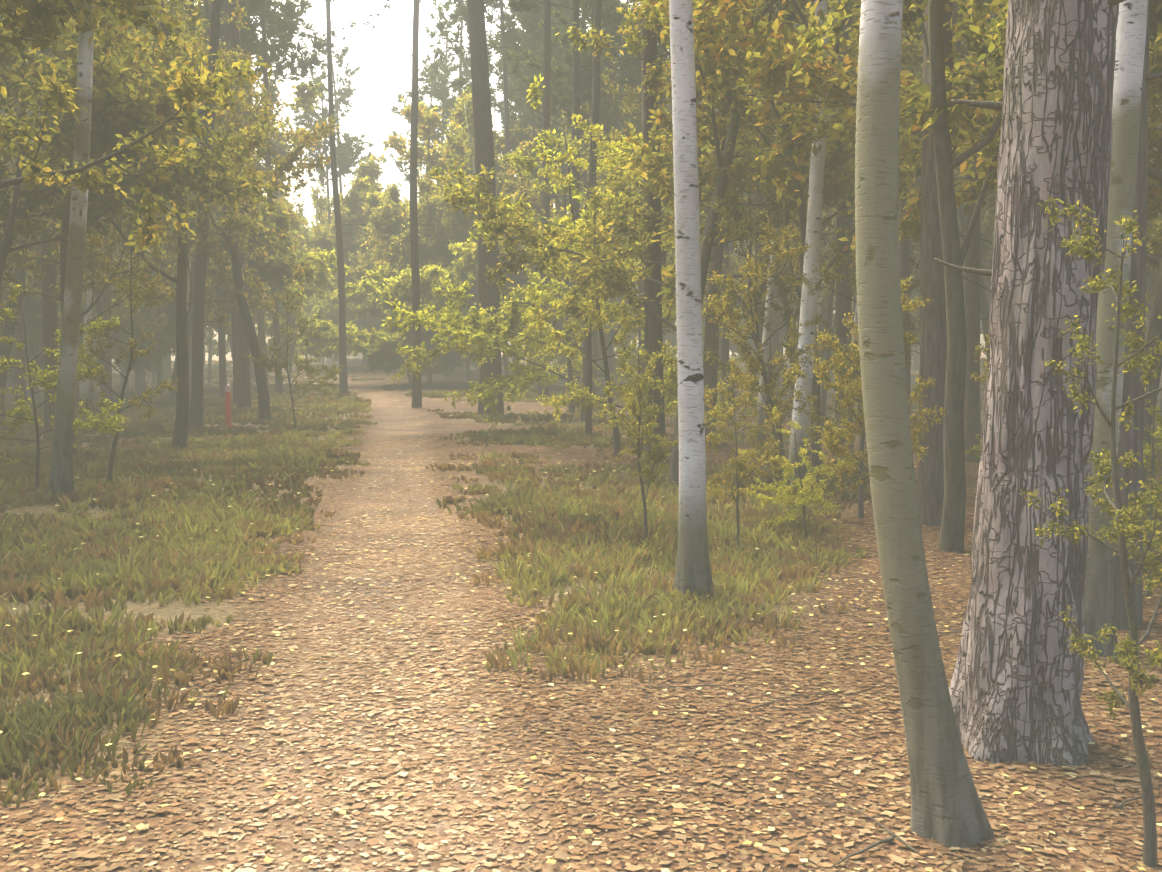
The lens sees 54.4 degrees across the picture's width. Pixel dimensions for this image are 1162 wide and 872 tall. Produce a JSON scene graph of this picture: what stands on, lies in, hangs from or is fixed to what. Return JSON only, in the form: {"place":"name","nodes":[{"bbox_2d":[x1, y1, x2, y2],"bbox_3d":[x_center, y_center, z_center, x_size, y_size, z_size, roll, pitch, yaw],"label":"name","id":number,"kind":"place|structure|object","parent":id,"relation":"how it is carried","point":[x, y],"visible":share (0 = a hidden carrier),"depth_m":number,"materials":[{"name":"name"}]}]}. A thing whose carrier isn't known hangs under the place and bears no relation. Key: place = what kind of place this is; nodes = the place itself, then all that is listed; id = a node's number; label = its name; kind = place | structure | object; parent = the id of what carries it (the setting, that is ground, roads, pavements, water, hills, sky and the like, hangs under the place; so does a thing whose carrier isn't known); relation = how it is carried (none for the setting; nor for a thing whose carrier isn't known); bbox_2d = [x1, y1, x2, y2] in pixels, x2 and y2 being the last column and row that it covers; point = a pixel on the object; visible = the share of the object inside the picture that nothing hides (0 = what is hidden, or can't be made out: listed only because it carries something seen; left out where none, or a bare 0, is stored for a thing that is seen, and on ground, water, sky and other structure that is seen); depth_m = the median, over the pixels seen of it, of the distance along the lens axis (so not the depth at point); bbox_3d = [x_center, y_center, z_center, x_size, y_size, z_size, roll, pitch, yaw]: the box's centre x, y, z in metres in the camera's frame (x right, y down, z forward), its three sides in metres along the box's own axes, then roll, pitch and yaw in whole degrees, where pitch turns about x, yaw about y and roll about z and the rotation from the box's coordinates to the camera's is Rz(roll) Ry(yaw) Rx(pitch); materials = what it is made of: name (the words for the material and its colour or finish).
{"place":"outdoors","nodes":[
{"label":"outdoors","id":0,"kind":"place"},
{"bbox_2d":[168,0,984,352],"label":"sky","id":1,"kind":"structure","parent":0,"point":[378,50],"materials":[{"name":"white"}]},
{"bbox_2d":[0,351,1161,871],"bbox_3d":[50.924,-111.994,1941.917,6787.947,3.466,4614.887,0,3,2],"label":"ground","id":2,"kind":"structure","parent":0,"point":[394,413],"depth_m":5.09,"materials":[{"name":"brown soil"}]},
{"bbox_2d":[0,62,40,412],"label":"pine tree","id":3,"kind":"object","parent":2,"relation":"on","point":[21,380],"visible":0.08,"depth_m":30.61,"materials":[{"name":"brown plant"}]},
{"bbox_2d":[0,77,58,246],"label":"oak tree","id":4,"kind":"object","parent":2,"relation":"on","point":[29,99],"visible":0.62,"depth_m":13.97,"materials":[{"name":"green plant"}]},
{"bbox_2d":[7,30,61,438],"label":"pine tree","id":5,"kind":"object","parent":2,"relation":"on","point":[49,318],"visible":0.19,"depth_m":22.81,"materials":[{"name":"brown plant"}]},
{"bbox_2d":[0,280,116,389],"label":"beech tree","id":6,"kind":"object","parent":2,"relation":"on","point":[38,359],"visible":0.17,"depth_m":32.51,"materials":[{"name":"green plant"}]},
{"bbox_2d":[0,283,129,493],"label":"beech tree","id":7,"kind":"object","parent":2,"relation":"on","point":[42,378],"visible":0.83,"depth_m":12.74,"materials":[{"name":"green plant"}]},
{"bbox_2d":[0,14,133,425],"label":"oak tree","id":8,"kind":"object","parent":2,"relation":"on","point":[5,350],"depth_m":25.51,"materials":[{"name":"brown plant"}]},
{"bbox_2d":[46,0,94,500],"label":"birch tree","id":9,"kind":"object","parent":2,"relation":"on","point":[61,479],"visible":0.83,"depth_m":12.19,"materials":[{"name":"grey plant"}]},
{"bbox_2d":[0,18,156,432],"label":"oak tree","id":10,"kind":"object","parent":2,"relation":"on","point":[45,234],"visible":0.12,"depth_m":21.01,"materials":[{"name":"green plant"}]},
{"bbox_2d":[0,0,198,97],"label":"oak tree","id":11,"kind":"object","parent":2,"relation":"on","point":[44,13],"visible":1,"depth_m":8.76,"materials":[{"name":"green plant"}]},
{"bbox_2d":[0,147,219,403],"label":"beech tree","id":12,"kind":"object","parent":2,"relation":"on","point":[145,321],"visible":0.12,"depth_m":34.66,"materials":[{"name":"green plant"}]},
{"bbox_2d":[0,11,254,307],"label":"oak tree","id":13,"kind":"object","parent":2,"relation":"on","point":[93,223],"visible":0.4,"depth_m":16.05,"materials":[{"name":"green plant"}]},
{"bbox_2d":[77,228,180,480],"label":"oak tree","id":14,"kind":"object","parent":2,"relation":"on","point":[133,360],"visible":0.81,"depth_m":13.91,"materials":[{"name":"green plant"}]},
{"bbox_2d":[0,50,273,255],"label":"oak tree","id":15,"kind":"object","parent":2,"relation":"on","point":[190,89],"visible":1,"depth_m":10.35,"materials":[{"name":"green plant"}]},
{"bbox_2d":[2,0,278,454],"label":"oak tree","id":16,"kind":"object","parent":2,"relation":"on","point":[163,101],"visible":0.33,"depth_m":18.42,"materials":[{"name":"green plant"}]},
{"bbox_2d":[0,0,293,448],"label":"oak tree","id":17,"kind":"object","parent":2,"relation":"on","point":[64,147],"visible":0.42,"depth_m":17.22,"materials":[{"name":"green plant"}]},
{"bbox_2d":[157,0,237,429],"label":"pine tree","id":18,"kind":"object","parent":2,"relation":"on","point":[196,413],"visible":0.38,"depth_m":25.30,"materials":[{"name":"brown plant"}]},
{"bbox_2d":[102,40,310,325],"bbox_3d":[-9.340,-4.882,28.516,5.294,9.309,5.282,2,4,28],"label":"oak tree","id":19,"kind":"object","parent":2,"relation":"on","point":[236,117],"visible":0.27,"depth_m":28.11,"materials":[{"name":"green plant"}]},
{"bbox_2d":[152,0,275,397],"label":"pine tree","id":20,"kind":"object","parent":2,"relation":"on","point":[252,6],"visible":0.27,"depth_m":38.77,"materials":[{"name":"green plant"}]},
{"bbox_2d":[133,52,325,400],"bbox_3d":[-11.468,-6.520,36.815,6.160,11.281,6.958,-1,3,-9],"label":"oak tree","id":21,"kind":"object","parent":2,"relation":"on","point":[272,268],"visible":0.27,"depth_m":36.02,"materials":[{"name":"green plant"}]},
{"bbox_2d":[191,0,283,408],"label":"pine tree","id":22,"kind":"object","parent":2,"relation":"on","point":[244,397],"visible":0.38,"depth_m":32.07,"materials":[{"name":"brown plant"}]},
{"bbox_2d":[135,0,340,420],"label":"oak tree","id":23,"kind":"object","parent":2,"relation":"on","point":[306,138],"visible":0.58,"depth_m":27.70,"materials":[{"name":"green plant"}]},
{"bbox_2d":[165,0,314,389],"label":"pine tree","id":24,"kind":"object","parent":2,"relation":"on","point":[271,31],"visible":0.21,"depth_m":44.47,"materials":[{"name":"brown plant"}]},
{"bbox_2d":[194,0,326,392],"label":"pine tree","id":25,"kind":"object","parent":2,"relation":"on","point":[284,44],"visible":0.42,"depth_m":41.54,"materials":[{"name":"green plant"}]},
{"bbox_2d":[222,0,333,378],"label":"pine tree","id":26,"kind":"object","parent":2,"relation":"on","point":[301,58],"visible":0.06,"depth_m":53.91,"materials":[{"name":"green plant"}]},
{"bbox_2d":[226,72,337,289],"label":"oak tree","id":27,"kind":"object","parent":2,"relation":"on","point":[304,98],"visible":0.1,"depth_m":56.39,"materials":[{"name":"green plant"}]},
{"bbox_2d":[228,246,356,384],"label":"beech tree","id":28,"kind":"object","parent":2,"relation":"on","point":[325,341],"visible":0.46,"depth_m":47.45,"materials":[{"name":"green plant"}]},
{"bbox_2d":[243,285,344,428],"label":"oak tree","id":29,"kind":"object","parent":2,"relation":"on","point":[270,363],"visible":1,"depth_m":25.26,"materials":[{"name":"green plant"}]},
{"bbox_2d":[284,74,366,359],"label":"pine tree","id":30,"kind":"object","parent":2,"relation":"on","point":[345,161],"visible":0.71,"depth_m":74.85,"materials":[{"name":"green plant"}]},
{"bbox_2d":[265,0,391,393],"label":"pine tree","id":31,"kind":"object","parent":2,"relation":"on","point":[343,379],"visible":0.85,"depth_m":41.31,"materials":[{"name":"brown plant"}]},
{"bbox_2d":[292,38,377,354],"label":"pine tree","id":32,"kind":"object","parent":2,"relation":"on","point":[344,93],"visible":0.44,"depth_m":83.97,"materials":[{"name":"green plant"}]},
{"bbox_2d":[292,280,382,357],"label":"beech tree","id":33,"kind":"object","parent":2,"relation":"on","point":[326,309],"visible":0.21,"depth_m":64.22,"materials":[{"name":"green plant"}]},
{"bbox_2d":[290,154,391,363],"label":"oak tree","id":34,"kind":"object","parent":2,"relation":"on","point":[351,204],"visible":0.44,"depth_m":67.37,"materials":[{"name":"green plant"}]},
{"bbox_2d":[335,173,408,323],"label":"oak tree","id":35,"kind":"object","parent":2,"relation":"on","point":[366,263],"visible":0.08,"depth_m":62.54,"materials":[{"name":"green plant"}]},
{"bbox_2d":[349,180,419,377],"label":"oak tree","id":36,"kind":"object","parent":2,"relation":"on","point":[394,194],"visible":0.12,"depth_m":55.90,"materials":[{"name":"green plant"}]},
{"bbox_2d":[375,0,437,406],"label":"pine tree","id":37,"kind":"object","parent":2,"relation":"on","point":[416,383],"visible":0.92,"depth_m":33.20,"materials":[{"name":"brown plant"}]},
{"bbox_2d":[349,298,478,384],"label":"beech tree","id":38,"kind":"object","parent":2,"relation":"on","point":[436,367],"visible":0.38,"depth_m":47.35,"materials":[{"name":"green plant"}]},
{"bbox_2d":[321,260,514,384],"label":"beech tree","id":39,"kind":"object","parent":2,"relation":"on","point":[381,285],"visible":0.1,"depth_m":48.29,"materials":[{"name":"green plant"}]},
{"bbox_2d":[370,97,469,374],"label":"oak tree","id":40,"kind":"object","parent":2,"relation":"on","point":[428,121],"visible":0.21,"depth_m":55.65,"materials":[{"name":"green plant"}]},
{"bbox_2d":[388,73,457,186],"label":"pine tree","id":41,"kind":"object","parent":2,"relation":"on","point":[399,164],"visible":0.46,"depth_m":71.06,"materials":[{"name":"green plant"}]},
{"bbox_2d":[364,239,503,387],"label":"beech tree","id":42,"kind":"object","parent":2,"relation":"on","point":[432,276],"visible":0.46,"depth_m":45.85,"materials":[{"name":"green plant"}]},
{"bbox_2d":[384,176,500,381],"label":"oak tree","id":43,"kind":"object","parent":2,"relation":"on","point":[426,251],"visible":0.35,"depth_m":51.53,"materials":[{"name":"green plant"}]},
{"bbox_2d":[390,0,500,131],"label":"pine tree","id":44,"kind":"object","parent":2,"relation":"on","point":[434,73],"visible":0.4,"depth_m":75.25,"materials":[{"name":"green plant"}]},
{"bbox_2d":[407,90,514,378],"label":"oak tree","id":45,"kind":"object","parent":2,"relation":"on","point":[459,119],"visible":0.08,"depth_m":53.90,"materials":[{"name":"green plant"}]},
{"bbox_2d":[433,79,512,376],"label":"birch tree","id":46,"kind":"object","parent":2,"relation":"on","point":[461,219],"visible":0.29,"depth_m":48.86,"materials":[{"name":"green plant"}]},
{"bbox_2d":[446,0,523,414],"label":"pine tree","id":47,"kind":"object","parent":2,"relation":"on","point":[482,122],"visible":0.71,"depth_m":29.56,"materials":[{"name":"brown plant"}]},
{"bbox_2d":[423,0,563,376],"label":"pine tree","id":48,"kind":"object","parent":2,"relation":"on","point":[508,37],"visible":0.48,"depth_m":53.11,"materials":[{"name":"green plant"}]},
{"bbox_2d":[469,140,565,387],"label":"oak tree","id":49,"kind":"object","parent":2,"relation":"on","point":[522,185],"visible":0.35,"depth_m":44.70,"materials":[{"name":"green plant"}]},
{"bbox_2d":[494,50,571,181],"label":"pine tree","id":50,"kind":"object","parent":2,"relation":"on","point":[514,144],"visible":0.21,"depth_m":54.85,"materials":[{"name":"green plant"}]},
{"bbox_2d":[508,0,569,395],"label":"pine tree","id":51,"kind":"object","parent":2,"relation":"on","point":[546,68],"visible":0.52,"depth_m":37.36,"materials":[{"name":"brown plant"}]},
{"bbox_2d":[508,0,592,407],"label":"pine tree","id":52,"kind":"object","parent":2,"relation":"on","point":[518,6],"visible":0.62,"depth_m":32.55,"materials":[{"name":"brown plant"}]},
{"bbox_2d":[382,73,721,435],"bbox_3d":[-1.013,-3.254,22.454,7.864,7.068,5.533,2,4,31],"label":"beech tree","id":53,"kind":"object","parent":2,"relation":"on","point":[478,323],"visible":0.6,"depth_m":23.20,"materials":[{"name":"green plant"}]},
{"bbox_2d":[514,0,622,380],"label":"pine tree","id":54,"kind":"object","parent":2,"relation":"on","point":[530,17],"visible":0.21,"depth_m":51.34,"materials":[{"name":"green plant"}]},
{"bbox_2d":[503,0,634,343],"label":"pine tree","id":55,"kind":"object","parent":2,"relation":"on","point":[556,74],"visible":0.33,"depth_m":40.29,"materials":[{"name":"green plant"}]},
{"bbox_2d":[528,0,619,421],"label":"pine tree","id":56,"kind":"object","parent":2,"relation":"on","point":[596,77],"visible":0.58,"depth_m":27.29,"materials":[{"name":"brown plant"}]},
{"bbox_2d":[0,355,1161,806],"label":"grass","id":57,"kind":"structure","parent":2,"relation":"on","point":[224,531],"depth_m":9.12,"materials":[{"name":"green plant"}]},
{"bbox_2d":[0,461,1161,871],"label":"fallen leaves","id":58,"kind":"object","parent":2,"relation":"on","point":[266,859],"visible":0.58,"depth_m":5.02,"materials":[{"name":"plant"}]},
{"bbox_2d":[0,434,1161,871],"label":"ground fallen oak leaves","id":59,"kind":"object","parent":2,"relation":"on","point":[772,848],"visible":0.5,"depth_m":4.52,"materials":[{"name":"brown plant"}]},
{"bbox_2d":[525,0,670,394],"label":"pine tree","id":60,"kind":"object","parent":2,"relation":"on","point":[631,76],"visible":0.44,"depth_m":38.83,"materials":[{"name":"green plant"}]},
{"bbox_2d":[500,131,742,413],"bbox_3d":[1.019,-4.349,30.458,6.895,8.019,5.738,-1,3,-13],"label":"sapling","id":61,"kind":"object","parent":2,"relation":"on","point":[569,365],"visible":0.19,"depth_m":30.50,"materials":[{"name":"green plant"}]},
{"bbox_2d":[571,66,674,298],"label":"birch tree","id":62,"kind":"object","parent":2,"relation":"on","point":[634,120],"visible":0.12,"depth_m":37.74,"materials":[{"name":"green plant"}]},
{"bbox_2d":[595,334,678,544],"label":"sapling","id":63,"kind":"object","parent":2,"relation":"on","point":[639,436],"visible":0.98,"depth_m":9.28,"materials":[{"name":"green plant"}]},
{"bbox_2d":[561,76,731,338],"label":"oak tree","id":64,"kind":"object","parent":2,"relation":"on","point":[627,102],"visible":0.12,"depth_m":28.64,"materials":[{"name":"green plant"}]},
{"bbox_2d":[518,113,783,457],"bbox_3d":[1.220,-2.438,18.981,4.198,5.866,5.044,2,4,35],"label":"sapling","id":65,"kind":"object","parent":2,"relation":"on","point":[669,387],"visible":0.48,"depth_m":18.44,"materials":[{"name":"green plant"}]},
{"bbox_2d":[593,3,728,461],"bbox_3d":[1.889,-10.647,18.011,5.899,22.406,5.099,-1,3,-16],"label":"pine tree","id":66,"kind":"object","parent":2,"relation":"on","point":[653,330],"visible":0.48,"depth_m":17.66,"materials":[{"name":"brown plant"}]},
{"bbox_2d":[418,0,920,330],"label":"oak tree","id":67,"kind":"object","parent":2,"relation":"on","point":[503,221],"visible":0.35,"depth_m":16.70,"materials":[{"name":"green plant"}]},
{"bbox_2d":[669,0,714,601],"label":"birch tree","id":68,"kind":"object","parent":2,"relation":"on","point":[693,571],"visible":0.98,"depth_m":7.42,"materials":[{"name":"white plant"}]},
{"bbox_2d":[620,0,814,485],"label":"oak tree","id":69,"kind":"object","parent":2,"relation":"on","point":[716,75],"visible":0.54,"depth_m":14.46,"materials":[{"name":"green plant"}]},
{"bbox_2d":[703,17,763,445],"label":"pine tree","id":70,"kind":"object","parent":2,"relation":"on","point":[711,338],"visible":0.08,"depth_m":20.92,"materials":[{"name":"brown plant"}]},
{"bbox_2d":[704,373,785,546],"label":"sapling","id":71,"kind":"object","parent":2,"relation":"on","point":[743,466],"visible":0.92,"depth_m":9.32,"materials":[{"name":"green plant"}]},
{"bbox_2d":[576,0,922,474],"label":"oak tree","id":72,"kind":"object","parent":2,"relation":"on","point":[842,181],"visible":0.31,"depth_m":15.00,"materials":[{"name":"green plant"}]},
{"bbox_2d":[702,222,827,508],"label":"sapling","id":73,"kind":"object","parent":2,"relation":"on","point":[750,361],"visible":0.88,"depth_m":11.44,"materials":[{"name":"green plant"}]},
{"bbox_2d":[703,159,830,480],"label":"sapling","id":74,"kind":"object","parent":2,"relation":"on","point":[742,235],"visible":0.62,"depth_m":14.17,"materials":[{"name":"green plant"}]},
{"bbox_2d":[699,0,854,452],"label":"birch tree","id":75,"kind":"object","parent":2,"relation":"on","point":[761,417],"visible":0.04,"depth_m":19.34,"materials":[{"name":"white plant"}]},
{"bbox_2d":[702,0,857,408],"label":"oak tree","id":76,"kind":"object","parent":2,"relation":"on","point":[786,268],"visible":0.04,"depth_m":20.50,"materials":[{"name":"green plant"}]},
{"bbox_2d":[734,407,860,538],"bbox_3d":[1.810,0.354,10.018,0.968,1.237,1.376,-1,3,-14],"label":"bush","id":77,"kind":"object","parent":2,"relation":"on","point":[798,489],"visible":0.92,"depth_m":9.89,"materials":[{"name":"green plant"}]},
{"bbox_2d":[788,0,860,485],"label":"birch tree","id":78,"kind":"object","parent":2,"relation":"on","point":[808,309],"visible":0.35,"depth_m":12.99,"materials":[{"name":"white plant"}]},
{"bbox_2d":[821,0,857,450],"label":"pine tree","id":79,"kind":"object","parent":2,"relation":"on","point":[843,306],"visible":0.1,"depth_m":19.86,"materials":[{"name":"brown plant"}]},
{"bbox_2d":[787,54,918,427],"bbox_3d":[5.867,-4.330,24.636,3.602,8.817,3.253,1,4,21],"label":"oak tree","id":80,"kind":"object","parent":2,"relation":"on","point":[823,392],"visible":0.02,"depth_m":25.39,"materials":[{"name":"green plant"}]},
{"bbox_2d":[788,214,920,517],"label":"sapling","id":81,"kind":"object","parent":2,"relation":"on","point":[829,275],"visible":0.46,"depth_m":11.62,"materials":[{"name":"green plant"}]},
{"bbox_2d":[729,111,987,332],"bbox_3d":[7.105,-5.723,31.140,7.621,10.781,5.293,-2,4,-29],"label":"oak tree","id":82,"kind":"object","parent":2,"relation":"on","point":[734,264],"visible":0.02,"depth_m":31.11,"materials":[{"name":"green plant"}]},
{"bbox_2d":[781,276,947,492],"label":"sapling","id":83,"kind":"object","parent":2,"relation":"on","point":[832,447],"visible":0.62,"depth_m":7.73,"materials":[{"name":"green plant"}]},
{"bbox_2d":[817,222,919,416],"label":"sapling","id":84,"kind":"object","parent":2,"relation":"on","point":[907,351],"visible":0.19,"depth_m":15.21,"materials":[{"name":"green plant"}]},
{"bbox_2d":[785,0,1007,551],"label":"oak tree","id":85,"kind":"object","parent":2,"relation":"on","point":[952,533],"visible":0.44,"depth_m":9.04,"materials":[{"name":"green plant"}]},
{"bbox_2d":[651,0,1161,505],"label":"oak tree","id":86,"kind":"object","parent":2,"relation":"on","point":[775,58],"visible":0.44,"depth_m":11.36,"materials":[{"name":"green plant"}]},
{"bbox_2d":[827,0,990,525],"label":"pine tree","id":87,"kind":"object","parent":2,"relation":"on","point":[933,342],"visible":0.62,"depth_m":10.96,"materials":[{"name":"brown plant"}]},
{"bbox_2d":[810,0,1007,365],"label":"oak tree","id":88,"kind":"object","parent":2,"relation":"on","point":[990,218],"depth_m":24.46,"materials":[{"name":"brown plant"}]},
{"bbox_2d":[855,0,993,849],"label":"birch tree","id":89,"kind":"object","parent":2,"relation":"on","point":[947,809],"visible":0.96,"depth_m":3.70,"materials":[{"name":"grey plant"}]},
{"bbox_2d":[910,0,988,461],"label":"pine tree","id":90,"kind":"object","parent":2,"relation":"on","point":[972,385],"visible":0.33,"depth_m":17.47,"materials":[{"name":"brown plant"}]},
{"bbox_2d":[754,0,1161,235],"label":"oak tree","id":91,"kind":"object","parent":2,"relation":"on","point":[909,54],"visible":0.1,"depth_m":17.81,"materials":[{"name":"green plant"}]},
{"bbox_2d":[934,0,1126,766],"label":"pine tree","id":92,"kind":"object","parent":2,"relation":"on","point":[1015,688],"visible":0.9,"depth_m":4.52,"materials":[{"name":"brown plant"}]},
{"bbox_2d":[982,0,1161,253],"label":"oak tree","id":93,"kind":"object","parent":2,"relation":"on","point":[1155,47],"visible":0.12,"depth_m":10.14,"materials":[{"name":"green plant"}]},
{"bbox_2d":[1019,195,1161,866],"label":"sapling","id":94,"kind":"object","parent":2,"relation":"on","point":[1125,518],"visible":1,"depth_m":3.46,"materials":[{"name":"green plant"}]},
{"bbox_2d":[1084,0,1147,658],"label":"birch tree","id":95,"kind":"object","parent":2,"relation":"on","point":[1129,63],"visible":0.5,"depth_m":5.98,"materials":[{"name":"grey plant"}]},
{"bbox_2d":[1113,0,1161,629],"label":"pine tree","id":96,"kind":"object","parent":2,"relation":"on","point":[1131,438],"visible":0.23,"depth_m":6.68,"materials":[{"name":"brown plant"}]},
{"bbox_2d":[1143,350,1161,594],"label":"sapling","id":97,"kind":"object","parent":2,"relation":"on","point":[1153,411],"visible":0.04,"depth_m":7.72,"materials":[{"name":"green plant"}]},
{"bbox_2d":[262,473,1150,867],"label":"fallen twigs","id":98,"kind":"object","parent":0,"point":[1120,805],"visible":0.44,"depth_m":4.06,"materials":[{"name":"brown wood"}]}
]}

